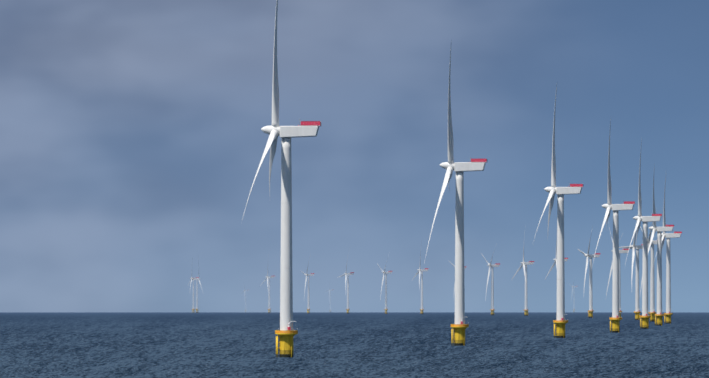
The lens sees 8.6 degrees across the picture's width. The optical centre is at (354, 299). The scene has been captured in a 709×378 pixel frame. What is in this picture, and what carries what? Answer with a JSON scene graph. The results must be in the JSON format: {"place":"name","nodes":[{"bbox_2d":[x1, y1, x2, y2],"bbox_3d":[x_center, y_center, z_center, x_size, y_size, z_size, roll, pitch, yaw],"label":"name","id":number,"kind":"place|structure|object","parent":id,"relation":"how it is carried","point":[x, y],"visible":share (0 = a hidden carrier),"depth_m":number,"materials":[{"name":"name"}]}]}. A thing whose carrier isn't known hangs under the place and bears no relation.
{"place":"outdoors","nodes":[
{"label":"outdoors","id":0,"kind":"place"},
{"bbox_2d":[0,312,708,377],"bbox_3d":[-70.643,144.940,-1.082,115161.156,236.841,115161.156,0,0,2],"label":"sea","id":1,"kind":"structure","parent":0,"point":[230,345],"depth_m":2712.19,"materials":[{"name":"blue liquid"}]},
{"bbox_2d":[190,258,198,311],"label":"turbine","id":2,"kind":"object","parent":1,"relation":"in","point":[193,287],"visible":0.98,"depth_m":14403.16,"materials":[{"name":"metal"}]},
{"bbox_2d":[192,260,199,312],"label":"turbine","id":3,"kind":"object","parent":1,"relation":"on","point":[197,290],"visible":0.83,"depth_m":14737.88,"materials":[{"name":"metal"}]},
{"bbox_2d":[261,256,274,312],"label":"turbine","id":4,"kind":"object","parent":1,"relation":"on","point":[268,289],"visible":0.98,"depth_m":13779.38,"materials":[{"name":"metal"}]},
{"bbox_2d":[241,0,320,356],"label":"turbine","id":5,"kind":"object","parent":1,"relation":"in","point":[286,333],"visible":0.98,"depth_m":2186.57,"materials":[{"name":"metal"}]},
{"bbox_2d":[303,257,313,312],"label":"turbine","id":6,"kind":"object","parent":1,"relation":"on","point":[308,311],"visible":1,"depth_m":12828.61,"materials":[{"name":"metal"}]},
{"bbox_2d":[337,251,353,313],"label":"turbine","id":7,"kind":"object","parent":1,"relation":"in","point":[347,276],"visible":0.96,"depth_m":12480.11,"materials":[{"name":"metal"}]},
{"bbox_2d":[376,258,391,313],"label":"turbine","id":8,"kind":"object","parent":1,"relation":"in","point":[385,285],"visible":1,"depth_m":11986.19,"materials":[{"name":"metal"}]},
{"bbox_2d":[412,241,428,313],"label":"turbine","id":9,"kind":"object","parent":1,"relation":"in","point":[419,270],"visible":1,"depth_m":11236.19,"materials":[{"name":"metal"}]},
{"bbox_2d":[424,49,486,345],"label":"turbine","id":10,"kind":"object","parent":1,"relation":"in","point":[459,326],"visible":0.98,"depth_m":2761.13,"materials":[{"name":"metal"}]},
{"bbox_2d":[482,249,499,314],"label":"turbine","id":11,"kind":"object","parent":1,"relation":"on","point":[492,273],"visible":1,"depth_m":9964.33,"materials":[{"name":"metal"}]},
{"bbox_2d":[512,233,533,315],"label":"turbine","id":12,"kind":"object","parent":1,"relation":"on","point":[524,264],"visible":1,"depth_m":9420.97,"materials":[{"name":"metal"}]},
{"bbox_2d":[545,239,567,310],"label":"turbine","id":13,"kind":"object","parent":1,"relation":"on","point":[555,261],"visible":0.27,"depth_m":8748.82,"materials":[{"name":"metal"}]},
{"bbox_2d":[534,87,582,337],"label":"turbine","id":14,"kind":"object","parent":1,"relation":"in","point":[560,321],"visible":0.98,"depth_m":3355.18,"materials":[{"name":"metal"}]},
{"bbox_2d":[578,227,600,317],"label":"turbine","id":15,"kind":"object","parent":1,"relation":"on","point":[590,256],"visible":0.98,"depth_m":8004.93,"materials":[{"name":"metal"}]},
{"bbox_2d":[592,121,634,332],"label":"turbine","id":16,"kind":"object","parent":1,"relation":"in","point":[615,318],"visible":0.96,"depth_m":3940.30,"materials":[{"name":"metal"}]},
{"bbox_2d":[606,228,628,316],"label":"turbine","id":17,"kind":"object","parent":1,"relation":"on","point":[624,251],"visible":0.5,"depth_m":7340.60,"materials":[{"name":"metal"}]},
{"bbox_2d":[619,232,642,319],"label":"turbine","id":18,"kind":"object","parent":1,"relation":"on","point":[637,310],"visible":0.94,"depth_m":6773.54,"materials":[{"name":"metal"}]},
{"bbox_2d":[625,140,661,328],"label":"turbine","id":19,"kind":"object","parent":1,"relation":"in","point":[645,220],"visible":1,"depth_m":4497.06,"materials":[{"name":"metal"}]},
{"bbox_2d":[640,223,656,321],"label":"turbine","id":20,"kind":"object","parent":1,"relation":"on","point":[652,312],"visible":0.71,"depth_m":6242.71,"materials":[{"name":"metal"}]},
{"bbox_2d":[641,164,673,325],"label":"turbine","id":21,"kind":"object","parent":1,"relation":"in","point":[659,315],"visible":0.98,"depth_m":5119.39,"materials":[{"name":"metal"}]},
{"bbox_2d":[652,178,681,323],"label":"turbine","id":22,"kind":"object","parent":1,"relation":"in","point":[668,313],"visible":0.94,"depth_m":5608.96,"materials":[{"name":"metal"}]},
{"bbox_2d":[0,0,708,311],"label":"sky","id":23,"kind":"structure","parent":0,"point":[133,142],"materials":[{"name":"blue"}]}
]}

